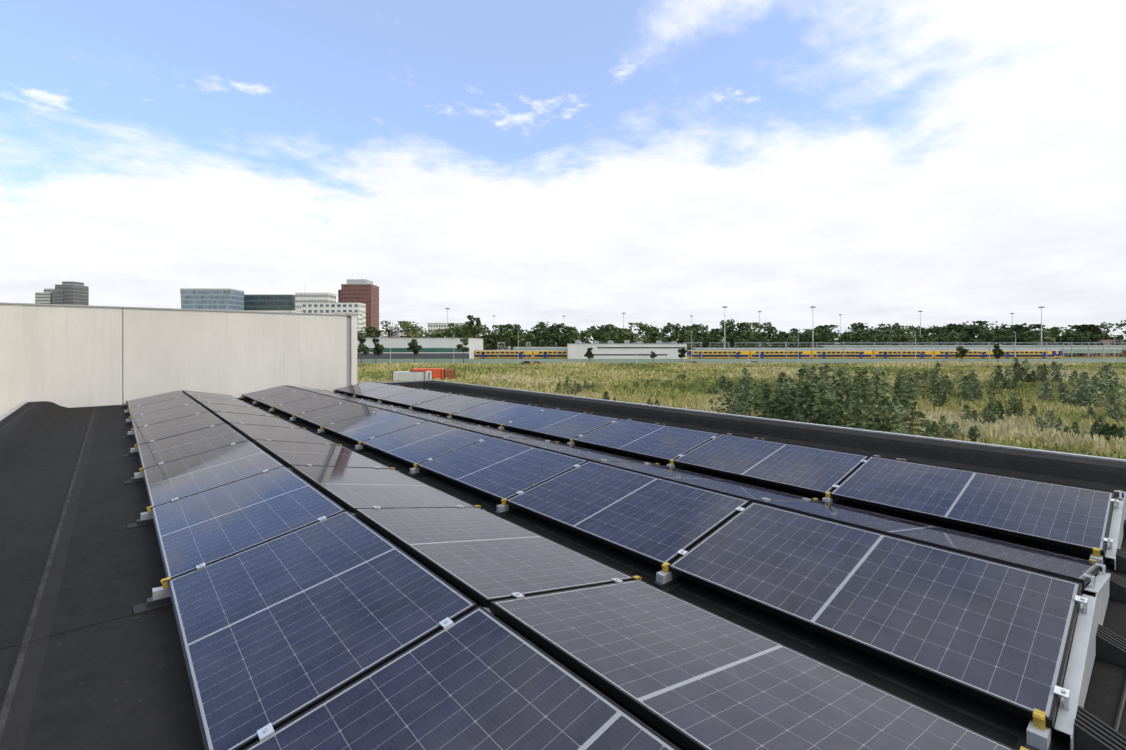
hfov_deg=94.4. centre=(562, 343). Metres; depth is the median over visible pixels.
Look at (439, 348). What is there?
industrial building
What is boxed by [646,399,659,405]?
field saplings
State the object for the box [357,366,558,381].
field grass tufts
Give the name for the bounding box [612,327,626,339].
belt tree
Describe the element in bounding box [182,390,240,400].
solar panel
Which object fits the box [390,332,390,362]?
street lamp
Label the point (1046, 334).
belt tree
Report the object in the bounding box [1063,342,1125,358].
catenary portal
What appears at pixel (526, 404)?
solar panel
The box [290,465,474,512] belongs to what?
solar panel
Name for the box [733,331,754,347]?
belt tree
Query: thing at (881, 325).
belt tree
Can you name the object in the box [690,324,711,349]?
belt tree
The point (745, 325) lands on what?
belt tree
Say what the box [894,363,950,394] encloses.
field saplings
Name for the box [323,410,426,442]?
solar panel
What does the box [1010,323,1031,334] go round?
belt tree
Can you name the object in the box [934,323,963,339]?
belt tree
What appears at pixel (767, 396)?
field saplings
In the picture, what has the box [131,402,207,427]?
solar panel
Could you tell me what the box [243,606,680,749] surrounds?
solar panel
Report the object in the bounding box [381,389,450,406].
solar panel
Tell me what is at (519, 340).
belt tree
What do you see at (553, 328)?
belt tree
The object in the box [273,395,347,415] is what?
solar panel
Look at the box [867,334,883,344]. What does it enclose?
belt tree
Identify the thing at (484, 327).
belt tree
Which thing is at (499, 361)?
fence
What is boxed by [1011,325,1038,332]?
belt tree
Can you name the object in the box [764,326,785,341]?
belt tree
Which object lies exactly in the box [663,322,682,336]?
belt tree
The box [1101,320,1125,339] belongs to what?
belt tree
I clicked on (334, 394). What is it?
solar panel
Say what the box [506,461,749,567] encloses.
solar panel
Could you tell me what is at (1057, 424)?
field saplings
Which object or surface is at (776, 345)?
belt tree
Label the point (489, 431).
solar panel
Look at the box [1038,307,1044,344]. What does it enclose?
mast
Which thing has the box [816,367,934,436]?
field saplings
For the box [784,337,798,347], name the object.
belt tree
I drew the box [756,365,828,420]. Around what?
field saplings
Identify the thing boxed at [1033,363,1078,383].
field saplings
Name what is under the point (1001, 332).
belt tree
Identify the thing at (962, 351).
street tree
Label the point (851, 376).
field saplings
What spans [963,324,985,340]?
belt tree
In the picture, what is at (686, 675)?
solar panel
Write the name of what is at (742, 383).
field saplings
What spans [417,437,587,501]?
solar panel
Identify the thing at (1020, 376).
field saplings
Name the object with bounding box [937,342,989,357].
catenary portal
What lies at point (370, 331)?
belt tree
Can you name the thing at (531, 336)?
belt tree
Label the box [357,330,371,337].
belt tree
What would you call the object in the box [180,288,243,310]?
office building
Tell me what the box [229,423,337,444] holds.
solar panel
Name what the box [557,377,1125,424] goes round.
field grass tufts
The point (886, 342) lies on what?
catenary portal
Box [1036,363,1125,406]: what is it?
field saplings
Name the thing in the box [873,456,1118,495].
solar panel
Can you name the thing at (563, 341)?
belt tree
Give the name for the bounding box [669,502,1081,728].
solar panel
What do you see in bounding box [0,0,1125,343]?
sky
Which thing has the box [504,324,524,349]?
belt tree
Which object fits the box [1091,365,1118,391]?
field saplings
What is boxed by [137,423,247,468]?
solar panel
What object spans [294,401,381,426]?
solar panel
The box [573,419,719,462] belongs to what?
solar panel
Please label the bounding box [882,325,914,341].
belt tree
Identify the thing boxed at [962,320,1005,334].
belt tree
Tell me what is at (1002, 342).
catenary portal
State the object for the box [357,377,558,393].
field grass tufts
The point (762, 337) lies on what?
belt tree
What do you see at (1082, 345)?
catenary portal
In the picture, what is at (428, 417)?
solar panel
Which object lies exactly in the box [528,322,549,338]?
belt tree
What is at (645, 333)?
belt tree
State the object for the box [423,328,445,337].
belt tree
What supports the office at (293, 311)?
on the ground
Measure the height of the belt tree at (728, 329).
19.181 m
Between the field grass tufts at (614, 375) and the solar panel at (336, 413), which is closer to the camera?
the solar panel at (336, 413)
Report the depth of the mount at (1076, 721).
2.32 m
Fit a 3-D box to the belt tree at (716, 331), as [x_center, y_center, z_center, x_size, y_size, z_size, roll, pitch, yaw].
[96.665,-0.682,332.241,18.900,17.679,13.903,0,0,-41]
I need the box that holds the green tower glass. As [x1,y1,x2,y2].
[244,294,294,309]
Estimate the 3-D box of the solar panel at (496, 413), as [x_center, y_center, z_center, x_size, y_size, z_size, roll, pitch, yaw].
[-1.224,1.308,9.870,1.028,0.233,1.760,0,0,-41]
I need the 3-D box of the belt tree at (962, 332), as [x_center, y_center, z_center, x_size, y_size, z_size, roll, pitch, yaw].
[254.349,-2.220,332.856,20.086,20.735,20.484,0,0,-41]
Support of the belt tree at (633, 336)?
on the ground
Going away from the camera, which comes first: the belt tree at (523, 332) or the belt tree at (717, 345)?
the belt tree at (717, 345)
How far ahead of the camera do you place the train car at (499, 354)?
226.29 m
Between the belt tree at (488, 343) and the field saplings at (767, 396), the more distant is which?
the belt tree at (488, 343)
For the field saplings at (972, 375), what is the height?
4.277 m
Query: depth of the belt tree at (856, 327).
367.23 m
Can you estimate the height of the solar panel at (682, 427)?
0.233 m
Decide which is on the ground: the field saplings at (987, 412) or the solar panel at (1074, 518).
the field saplings at (987, 412)
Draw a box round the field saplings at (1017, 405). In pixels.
[987,393,1037,417]
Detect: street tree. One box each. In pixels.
[357,338,369,362]
[371,338,383,362]
[406,339,421,361]
[456,338,468,362]
[584,347,593,361]
[650,351,656,358]
[677,348,687,362]
[954,346,969,360]
[992,345,1004,362]
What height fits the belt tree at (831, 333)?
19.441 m
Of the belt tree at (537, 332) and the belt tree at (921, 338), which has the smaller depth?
the belt tree at (921, 338)
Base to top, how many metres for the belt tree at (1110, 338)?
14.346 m
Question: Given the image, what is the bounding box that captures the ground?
[471,344,1125,407]
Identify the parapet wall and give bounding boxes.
[0,302,357,415]
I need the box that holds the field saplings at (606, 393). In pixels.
[602,391,615,400]
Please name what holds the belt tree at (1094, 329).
on the ground
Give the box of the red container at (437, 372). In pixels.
[411,368,443,379]
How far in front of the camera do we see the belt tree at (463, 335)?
297.17 m
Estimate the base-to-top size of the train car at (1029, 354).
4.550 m
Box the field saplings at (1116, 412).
[1087,383,1125,421]
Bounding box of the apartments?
[427,323,464,336]
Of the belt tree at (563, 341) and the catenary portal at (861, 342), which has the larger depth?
the belt tree at (563, 341)
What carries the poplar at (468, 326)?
on the ground
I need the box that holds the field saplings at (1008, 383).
[987,368,1016,389]
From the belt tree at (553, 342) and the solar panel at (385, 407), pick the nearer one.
the solar panel at (385, 407)
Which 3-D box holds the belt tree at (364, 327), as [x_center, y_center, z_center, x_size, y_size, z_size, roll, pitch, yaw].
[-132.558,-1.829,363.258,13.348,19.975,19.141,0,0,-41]
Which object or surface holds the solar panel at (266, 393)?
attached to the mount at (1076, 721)
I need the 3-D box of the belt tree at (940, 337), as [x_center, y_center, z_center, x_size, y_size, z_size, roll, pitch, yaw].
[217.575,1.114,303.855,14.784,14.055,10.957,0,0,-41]
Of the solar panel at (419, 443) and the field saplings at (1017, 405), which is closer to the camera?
the solar panel at (419, 443)
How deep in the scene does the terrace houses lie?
303.21 m
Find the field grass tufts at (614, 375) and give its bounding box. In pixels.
[557,366,1065,382]
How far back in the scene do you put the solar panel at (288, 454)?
5.97 m
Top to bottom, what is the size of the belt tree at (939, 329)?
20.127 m
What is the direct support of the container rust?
on the ground
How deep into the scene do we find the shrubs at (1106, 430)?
41.82 m
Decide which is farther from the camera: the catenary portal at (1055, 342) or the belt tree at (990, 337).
the belt tree at (990, 337)
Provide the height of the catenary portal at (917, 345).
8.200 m
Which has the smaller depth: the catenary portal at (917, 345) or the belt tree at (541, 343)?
the catenary portal at (917, 345)
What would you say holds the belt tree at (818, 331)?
on the ground
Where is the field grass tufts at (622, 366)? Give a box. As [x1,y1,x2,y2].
[558,361,902,369]
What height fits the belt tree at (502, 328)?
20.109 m
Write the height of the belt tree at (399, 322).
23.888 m
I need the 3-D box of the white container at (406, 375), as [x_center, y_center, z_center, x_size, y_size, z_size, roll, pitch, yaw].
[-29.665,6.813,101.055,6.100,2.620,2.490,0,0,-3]
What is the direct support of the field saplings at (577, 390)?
on the ground
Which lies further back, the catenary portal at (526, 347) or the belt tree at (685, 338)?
the belt tree at (685, 338)
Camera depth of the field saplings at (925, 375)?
64.97 m
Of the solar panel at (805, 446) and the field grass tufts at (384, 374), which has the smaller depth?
the solar panel at (805, 446)
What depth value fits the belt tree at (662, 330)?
365.13 m
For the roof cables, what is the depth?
2.15 m
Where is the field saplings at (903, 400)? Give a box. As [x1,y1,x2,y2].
[867,368,916,409]
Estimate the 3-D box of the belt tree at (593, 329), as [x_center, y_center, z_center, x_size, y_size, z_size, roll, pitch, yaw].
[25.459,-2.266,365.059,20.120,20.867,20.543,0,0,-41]
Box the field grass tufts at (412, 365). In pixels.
[357,362,558,369]
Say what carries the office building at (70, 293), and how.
on the ground
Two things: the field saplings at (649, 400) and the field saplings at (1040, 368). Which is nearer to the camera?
the field saplings at (649, 400)
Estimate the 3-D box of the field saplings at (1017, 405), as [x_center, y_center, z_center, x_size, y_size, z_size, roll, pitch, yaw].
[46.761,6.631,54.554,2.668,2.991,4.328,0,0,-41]
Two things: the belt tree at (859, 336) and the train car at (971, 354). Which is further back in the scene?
the belt tree at (859, 336)
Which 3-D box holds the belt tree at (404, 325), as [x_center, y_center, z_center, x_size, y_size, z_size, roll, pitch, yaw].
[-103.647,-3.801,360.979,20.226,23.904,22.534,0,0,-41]
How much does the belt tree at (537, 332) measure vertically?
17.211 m
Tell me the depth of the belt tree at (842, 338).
366.00 m
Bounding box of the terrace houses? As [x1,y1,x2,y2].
[1050,340,1125,356]
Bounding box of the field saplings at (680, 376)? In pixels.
[677,374,685,378]
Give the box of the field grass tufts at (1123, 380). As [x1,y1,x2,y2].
[1075,377,1125,384]
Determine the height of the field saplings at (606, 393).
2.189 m
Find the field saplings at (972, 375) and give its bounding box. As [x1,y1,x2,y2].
[942,369,981,396]
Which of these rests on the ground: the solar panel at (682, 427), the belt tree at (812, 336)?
the belt tree at (812, 336)
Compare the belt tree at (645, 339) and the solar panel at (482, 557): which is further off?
the belt tree at (645, 339)
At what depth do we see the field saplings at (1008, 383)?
88.70 m
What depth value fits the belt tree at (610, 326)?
363.56 m
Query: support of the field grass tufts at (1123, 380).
on the ground
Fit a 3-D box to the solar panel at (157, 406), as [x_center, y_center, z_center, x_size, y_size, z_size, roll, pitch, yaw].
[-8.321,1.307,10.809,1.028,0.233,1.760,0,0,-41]
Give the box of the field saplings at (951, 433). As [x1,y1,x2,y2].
[924,416,981,441]
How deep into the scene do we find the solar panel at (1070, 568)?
3.37 m
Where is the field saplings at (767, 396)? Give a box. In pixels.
[709,364,817,421]
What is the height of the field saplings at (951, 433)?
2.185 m
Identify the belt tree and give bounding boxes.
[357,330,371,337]
[363,326,382,334]
[364,328,378,337]
[372,330,386,337]
[380,321,421,337]
[388,329,408,337]
[399,320,426,337]
[404,332,413,337]
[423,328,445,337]
[430,328,462,337]
[447,323,473,336]
[459,332,468,337]
[477,325,493,344]
[480,334,501,349]
[483,324,507,349]
[494,331,520,349]
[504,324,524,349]
[510,335,532,349]
[513,328,534,335]
[524,334,539,346]
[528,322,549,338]
[531,329,541,339]
[531,337,548,346]
[536,328,551,341]
[546,323,570,345]
[546,332,561,346]
[557,334,578,346]
[563,326,578,335]
[567,330,590,342]
[586,325,606,342]
[591,330,613,342]
[596,324,616,333]
[600,329,627,342]
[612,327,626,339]
[622,332,637,342]
[625,322,647,340]
[634,329,653,341]
[635,336,650,342]
[642,323,661,342]
[648,332,667,342]
[649,326,668,342]
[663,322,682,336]
[665,329,680,338]
[665,334,687,342]
[676,325,696,334]
[678,328,703,339]
[678,330,697,349]
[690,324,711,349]
[695,334,712,347]
[706,328,728,338]
[707,334,729,347]
[718,326,744,347]
[719,319,741,346]
[725,336,740,347]
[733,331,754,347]
[736,322,756,346]
[736,326,756,347]
[746,322,771,335]
[749,332,771,347]
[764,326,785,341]
[767,336,786,347]
[783,333,796,347]
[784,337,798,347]
[789,328,809,336]
[791,332,807,347]
[795,336,810,347]
[801,329,829,341]
[804,332,823,347]
[812,332,837,347]
[813,325,837,335]
[818,326,840,344]
[836,330,856,344]
[846,329,872,344]
[848,322,868,344]
[852,328,885,339]
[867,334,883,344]
[868,323,891,332]
[879,323,912,333]
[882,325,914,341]
[882,339,895,344]
[883,328,907,344]
[896,333,920,344]
[910,325,925,339]
[913,325,936,338]
[913,335,938,344]
[923,332,947,344]
[925,333,945,344]
[931,326,946,333]
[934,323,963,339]
[944,331,966,344]
[953,324,975,344]
[959,334,979,344]
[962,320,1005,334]
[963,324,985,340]
[974,337,987,344]
[982,329,1010,337]
[982,332,1006,344]
[994,323,1025,341]
[997,335,1017,344]
[1008,337,1029,344]
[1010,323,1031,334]
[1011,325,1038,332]
[1013,330,1045,344]
[1028,324,1047,333]
[1033,330,1055,344]
[1046,326,1064,335]
[1048,334,1067,344]
[1057,331,1089,356]
[1065,335,1094,356]
[1066,325,1094,335]
[1068,324,1112,339]
[1084,334,1104,356]
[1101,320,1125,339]
[1101,334,1122,339]
[1111,336,1125,356]
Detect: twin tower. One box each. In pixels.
[35,289,54,303]
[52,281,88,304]
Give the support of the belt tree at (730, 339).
on the ground
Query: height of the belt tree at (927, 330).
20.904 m
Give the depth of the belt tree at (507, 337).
297.73 m
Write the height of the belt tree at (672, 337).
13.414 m
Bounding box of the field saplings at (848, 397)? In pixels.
[831,370,900,424]
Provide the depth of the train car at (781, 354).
227.53 m
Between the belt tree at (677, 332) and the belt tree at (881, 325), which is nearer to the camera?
the belt tree at (677, 332)
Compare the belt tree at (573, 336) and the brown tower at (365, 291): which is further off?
the brown tower at (365, 291)
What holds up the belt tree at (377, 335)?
on the ground
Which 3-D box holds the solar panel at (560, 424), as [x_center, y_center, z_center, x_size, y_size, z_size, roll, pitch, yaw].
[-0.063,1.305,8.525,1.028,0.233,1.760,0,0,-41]
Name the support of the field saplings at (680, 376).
on the ground
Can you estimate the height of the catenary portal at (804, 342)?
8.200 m
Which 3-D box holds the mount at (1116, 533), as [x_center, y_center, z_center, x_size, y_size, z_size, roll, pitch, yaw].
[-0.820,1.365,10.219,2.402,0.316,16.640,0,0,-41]
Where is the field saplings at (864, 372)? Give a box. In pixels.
[815,363,867,391]
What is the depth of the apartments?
518.72 m
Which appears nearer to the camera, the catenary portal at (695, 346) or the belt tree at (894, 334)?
the catenary portal at (695, 346)
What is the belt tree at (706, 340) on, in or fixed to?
on the ground
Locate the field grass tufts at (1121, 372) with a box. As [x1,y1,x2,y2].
[908,367,1125,379]
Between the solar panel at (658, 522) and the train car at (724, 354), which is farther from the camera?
the train car at (724, 354)
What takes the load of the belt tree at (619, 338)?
on the ground
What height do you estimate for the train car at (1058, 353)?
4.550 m
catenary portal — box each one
[526,342,530,358]
[684,342,701,358]
[709,342,728,349]
[735,342,759,358]
[760,342,786,358]
[785,342,816,358]
[811,342,843,358]
[836,342,874,358]
[861,342,900,358]
[887,342,932,358]
[912,342,958,358]
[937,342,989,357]
[963,342,1014,356]
[988,342,1046,358]
[1013,342,1071,357]
[1038,342,1103,358]
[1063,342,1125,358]
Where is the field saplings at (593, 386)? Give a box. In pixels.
[580,379,595,389]
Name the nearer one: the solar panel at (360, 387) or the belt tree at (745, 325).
the solar panel at (360, 387)
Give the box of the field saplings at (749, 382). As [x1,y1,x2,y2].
[721,367,770,412]
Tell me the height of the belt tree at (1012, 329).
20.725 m
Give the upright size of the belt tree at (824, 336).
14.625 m
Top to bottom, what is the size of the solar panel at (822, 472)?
0.233 m
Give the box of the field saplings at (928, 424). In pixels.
[893,414,936,437]
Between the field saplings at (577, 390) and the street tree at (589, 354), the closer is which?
the field saplings at (577, 390)
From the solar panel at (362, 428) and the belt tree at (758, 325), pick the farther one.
the belt tree at (758, 325)
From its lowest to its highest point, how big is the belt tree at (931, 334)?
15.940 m
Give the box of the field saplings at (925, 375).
[869,370,947,406]
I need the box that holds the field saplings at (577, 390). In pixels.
[554,375,581,395]
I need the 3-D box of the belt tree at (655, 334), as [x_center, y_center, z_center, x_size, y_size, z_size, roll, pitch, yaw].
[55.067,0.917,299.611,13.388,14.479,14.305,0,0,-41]
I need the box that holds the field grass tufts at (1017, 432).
[840,415,1125,458]
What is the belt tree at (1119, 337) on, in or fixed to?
on the ground
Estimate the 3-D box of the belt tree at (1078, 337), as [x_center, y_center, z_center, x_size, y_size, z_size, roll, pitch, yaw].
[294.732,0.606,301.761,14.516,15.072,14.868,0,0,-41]
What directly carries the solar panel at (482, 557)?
attached to the mount at (159, 598)
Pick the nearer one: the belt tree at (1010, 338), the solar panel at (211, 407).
the solar panel at (211, 407)
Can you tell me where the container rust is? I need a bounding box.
[444,369,454,379]
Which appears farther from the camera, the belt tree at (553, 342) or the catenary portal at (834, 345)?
the belt tree at (553, 342)
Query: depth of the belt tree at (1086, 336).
300.56 m
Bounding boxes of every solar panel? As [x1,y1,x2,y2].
[127,390,186,407]
[129,396,195,416]
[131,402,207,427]
[133,411,224,444]
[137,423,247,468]
[142,440,284,506]
[151,466,345,578]
[167,510,477,749]
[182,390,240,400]
[190,395,256,407]
[200,402,275,416]
[212,411,302,428]
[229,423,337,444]
[243,385,300,400]
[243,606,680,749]
[254,439,390,468]
[256,390,321,406]
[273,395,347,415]
[286,385,339,393]
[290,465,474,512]
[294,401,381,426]
[305,390,366,399]
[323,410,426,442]
[326,395,390,405]
[335,381,389,394]
[351,401,433,414]
[354,507,634,607]
[356,385,416,399]
[361,421,490,465]
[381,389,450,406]
[386,410,482,425]
[412,394,493,414]
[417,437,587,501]
[431,421,554,441]
[451,400,547,425]
[489,579,1015,749]
[496,436,653,463]
[497,400,581,412]
[503,408,619,440]
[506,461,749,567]
[551,408,621,418]
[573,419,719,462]
[593,460,813,502]
[625,419,757,438]
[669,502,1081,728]
[673,434,868,495]
[725,434,898,459]
[757,500,1100,586]
[830,456,1114,555]
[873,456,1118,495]
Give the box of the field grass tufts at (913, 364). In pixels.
[834,360,1125,369]
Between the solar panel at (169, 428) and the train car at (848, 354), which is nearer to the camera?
the solar panel at (169, 428)
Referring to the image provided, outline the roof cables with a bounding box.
[1114,490,1125,730]
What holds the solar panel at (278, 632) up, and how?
attached to the mount at (159, 598)
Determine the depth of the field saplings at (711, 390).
77.80 m
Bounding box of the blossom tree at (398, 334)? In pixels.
[378,326,405,337]
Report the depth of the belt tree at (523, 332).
324.61 m
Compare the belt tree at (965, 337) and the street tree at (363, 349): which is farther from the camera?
the belt tree at (965, 337)
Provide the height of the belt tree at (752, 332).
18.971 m
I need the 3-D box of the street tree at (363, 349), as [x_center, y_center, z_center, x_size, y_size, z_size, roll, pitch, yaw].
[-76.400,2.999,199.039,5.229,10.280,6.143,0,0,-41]
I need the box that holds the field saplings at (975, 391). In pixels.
[959,375,1002,401]
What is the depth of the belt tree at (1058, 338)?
301.19 m
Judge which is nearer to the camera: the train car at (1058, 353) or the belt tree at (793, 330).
the train car at (1058, 353)
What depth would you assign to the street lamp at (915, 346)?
189.77 m
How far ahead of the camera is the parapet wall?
13.35 m
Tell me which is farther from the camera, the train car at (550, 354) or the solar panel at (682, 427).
the train car at (550, 354)
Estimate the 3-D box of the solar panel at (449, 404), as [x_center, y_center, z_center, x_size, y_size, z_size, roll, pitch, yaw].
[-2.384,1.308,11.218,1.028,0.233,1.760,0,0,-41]
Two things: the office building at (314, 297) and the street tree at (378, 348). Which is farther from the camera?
the office building at (314, 297)
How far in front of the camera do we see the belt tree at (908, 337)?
300.68 m
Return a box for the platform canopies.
[513,345,1125,358]
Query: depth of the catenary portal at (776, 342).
229.22 m
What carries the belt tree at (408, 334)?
on the ground
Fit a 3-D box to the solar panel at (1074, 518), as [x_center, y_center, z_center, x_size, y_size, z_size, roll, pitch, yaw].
[3.422,1.305,4.476,1.028,0.233,1.760,0,0,-41]
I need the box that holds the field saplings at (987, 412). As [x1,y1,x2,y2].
[961,401,1004,423]
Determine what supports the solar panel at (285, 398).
attached to the mount at (1076, 721)
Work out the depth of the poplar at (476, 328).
302.04 m
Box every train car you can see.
[474,346,532,358]
[534,350,566,358]
[687,346,748,358]
[749,350,810,358]
[810,347,871,358]
[871,350,933,358]
[933,347,994,358]
[993,350,1055,358]
[1054,350,1061,358]
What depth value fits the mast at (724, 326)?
285.83 m
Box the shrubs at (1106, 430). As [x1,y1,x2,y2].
[1090,416,1125,441]
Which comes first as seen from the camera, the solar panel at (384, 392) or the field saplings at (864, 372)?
the solar panel at (384, 392)
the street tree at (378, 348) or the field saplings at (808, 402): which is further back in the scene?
the street tree at (378, 348)
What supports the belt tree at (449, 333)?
on the ground
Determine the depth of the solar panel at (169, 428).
8.01 m
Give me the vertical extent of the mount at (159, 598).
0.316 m
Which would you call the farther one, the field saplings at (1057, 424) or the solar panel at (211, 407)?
the field saplings at (1057, 424)
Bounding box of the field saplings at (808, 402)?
[776,382,883,428]
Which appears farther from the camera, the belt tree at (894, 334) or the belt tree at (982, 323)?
the belt tree at (982, 323)
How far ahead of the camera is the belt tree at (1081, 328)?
332.69 m
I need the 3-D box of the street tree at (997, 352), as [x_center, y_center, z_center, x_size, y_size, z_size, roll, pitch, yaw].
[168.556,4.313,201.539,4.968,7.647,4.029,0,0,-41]
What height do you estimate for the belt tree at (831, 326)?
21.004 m
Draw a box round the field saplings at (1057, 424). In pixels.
[1034,410,1100,438]
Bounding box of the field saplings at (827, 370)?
[771,364,879,428]
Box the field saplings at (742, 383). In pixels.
[730,372,792,415]
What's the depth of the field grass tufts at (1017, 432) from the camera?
41.46 m
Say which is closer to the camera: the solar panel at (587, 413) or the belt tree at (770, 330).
the solar panel at (587, 413)
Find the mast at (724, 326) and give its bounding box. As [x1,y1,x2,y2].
[722,306,727,347]
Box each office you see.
[239,310,302,312]
[492,330,509,349]
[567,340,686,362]
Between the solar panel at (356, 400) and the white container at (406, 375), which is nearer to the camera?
the solar panel at (356, 400)
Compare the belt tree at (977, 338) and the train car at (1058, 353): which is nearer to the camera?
the train car at (1058, 353)
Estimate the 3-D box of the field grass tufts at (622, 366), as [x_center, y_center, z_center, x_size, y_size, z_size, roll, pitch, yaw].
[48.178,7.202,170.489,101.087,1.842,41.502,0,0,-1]
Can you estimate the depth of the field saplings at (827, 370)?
42.33 m
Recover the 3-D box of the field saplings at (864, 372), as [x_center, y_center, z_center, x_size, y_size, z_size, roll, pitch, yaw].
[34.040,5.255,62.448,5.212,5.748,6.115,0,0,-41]
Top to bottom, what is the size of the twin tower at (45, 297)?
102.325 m
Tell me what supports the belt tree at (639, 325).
on the ground
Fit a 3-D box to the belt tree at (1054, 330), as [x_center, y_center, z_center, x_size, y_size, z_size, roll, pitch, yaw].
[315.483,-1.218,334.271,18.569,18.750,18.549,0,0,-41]
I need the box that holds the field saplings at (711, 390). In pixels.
[708,387,721,396]
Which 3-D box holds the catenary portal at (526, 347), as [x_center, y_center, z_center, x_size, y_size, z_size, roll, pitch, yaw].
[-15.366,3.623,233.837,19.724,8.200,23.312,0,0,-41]
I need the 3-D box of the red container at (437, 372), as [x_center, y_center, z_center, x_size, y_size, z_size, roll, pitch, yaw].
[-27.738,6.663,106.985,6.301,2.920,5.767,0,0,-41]
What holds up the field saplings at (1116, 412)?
on the ground
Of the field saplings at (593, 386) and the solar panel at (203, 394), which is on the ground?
the field saplings at (593, 386)
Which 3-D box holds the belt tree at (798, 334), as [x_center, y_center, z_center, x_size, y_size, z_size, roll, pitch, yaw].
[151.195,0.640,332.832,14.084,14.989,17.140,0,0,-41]
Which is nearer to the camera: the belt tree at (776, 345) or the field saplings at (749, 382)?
the field saplings at (749, 382)
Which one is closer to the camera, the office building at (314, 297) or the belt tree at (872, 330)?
the belt tree at (872, 330)
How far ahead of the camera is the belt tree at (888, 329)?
367.23 m
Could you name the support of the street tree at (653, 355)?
on the ground
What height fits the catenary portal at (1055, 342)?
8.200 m
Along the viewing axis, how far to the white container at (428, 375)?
100.16 m
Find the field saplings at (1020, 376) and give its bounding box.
[997,362,1037,382]
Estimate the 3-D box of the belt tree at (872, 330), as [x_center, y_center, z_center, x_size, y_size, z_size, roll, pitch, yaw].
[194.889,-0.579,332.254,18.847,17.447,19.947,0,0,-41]
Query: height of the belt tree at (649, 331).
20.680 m
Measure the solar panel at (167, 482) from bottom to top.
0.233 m
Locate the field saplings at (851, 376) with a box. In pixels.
[789,368,852,403]
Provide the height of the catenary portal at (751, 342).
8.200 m
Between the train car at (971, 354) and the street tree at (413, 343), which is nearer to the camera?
the street tree at (413, 343)
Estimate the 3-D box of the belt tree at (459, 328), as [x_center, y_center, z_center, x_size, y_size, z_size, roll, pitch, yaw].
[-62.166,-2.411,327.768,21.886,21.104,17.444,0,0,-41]
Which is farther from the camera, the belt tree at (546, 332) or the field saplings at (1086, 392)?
the belt tree at (546, 332)
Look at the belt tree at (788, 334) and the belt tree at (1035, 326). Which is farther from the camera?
the belt tree at (1035, 326)
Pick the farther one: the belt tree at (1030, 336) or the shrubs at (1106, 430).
the belt tree at (1030, 336)
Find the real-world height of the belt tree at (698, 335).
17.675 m
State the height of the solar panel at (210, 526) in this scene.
0.233 m
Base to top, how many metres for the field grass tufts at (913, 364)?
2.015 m
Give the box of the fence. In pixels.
[357,358,1125,363]
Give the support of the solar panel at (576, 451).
attached to the mount at (1076, 721)
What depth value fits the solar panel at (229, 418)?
8.72 m
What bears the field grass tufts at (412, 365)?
on the ground
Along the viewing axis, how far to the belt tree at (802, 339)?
298.56 m
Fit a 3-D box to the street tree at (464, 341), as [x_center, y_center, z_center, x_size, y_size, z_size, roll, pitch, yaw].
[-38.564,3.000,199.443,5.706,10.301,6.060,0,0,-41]
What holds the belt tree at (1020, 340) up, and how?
on the ground
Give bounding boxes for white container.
[392,371,425,380]
[410,371,431,379]
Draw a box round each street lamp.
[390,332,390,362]
[915,332,915,361]
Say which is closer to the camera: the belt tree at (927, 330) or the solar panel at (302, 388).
the solar panel at (302, 388)
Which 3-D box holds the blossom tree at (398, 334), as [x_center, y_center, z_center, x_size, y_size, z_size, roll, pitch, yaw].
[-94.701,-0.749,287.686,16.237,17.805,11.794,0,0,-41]
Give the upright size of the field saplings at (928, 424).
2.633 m
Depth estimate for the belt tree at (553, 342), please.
298.13 m
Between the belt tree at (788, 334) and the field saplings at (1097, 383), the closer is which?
the field saplings at (1097, 383)
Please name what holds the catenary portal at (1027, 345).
on the rail tracks
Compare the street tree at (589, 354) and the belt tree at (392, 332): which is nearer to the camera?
the street tree at (589, 354)
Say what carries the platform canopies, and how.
on the ground
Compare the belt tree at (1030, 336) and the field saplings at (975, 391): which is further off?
the belt tree at (1030, 336)
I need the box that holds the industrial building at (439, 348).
[357,338,482,358]
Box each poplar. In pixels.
[462,315,477,337]
[471,317,482,337]
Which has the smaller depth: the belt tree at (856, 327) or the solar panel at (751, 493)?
the solar panel at (751, 493)
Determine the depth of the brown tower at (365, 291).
986.29 m
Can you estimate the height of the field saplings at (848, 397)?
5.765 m
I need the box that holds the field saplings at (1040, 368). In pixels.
[1008,357,1059,378]
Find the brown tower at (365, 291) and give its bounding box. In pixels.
[338,277,378,329]
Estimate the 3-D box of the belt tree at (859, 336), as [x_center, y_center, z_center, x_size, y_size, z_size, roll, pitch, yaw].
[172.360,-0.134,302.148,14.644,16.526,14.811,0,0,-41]
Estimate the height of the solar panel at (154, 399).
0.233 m
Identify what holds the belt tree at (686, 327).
on the ground
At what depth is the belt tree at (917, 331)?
363.09 m

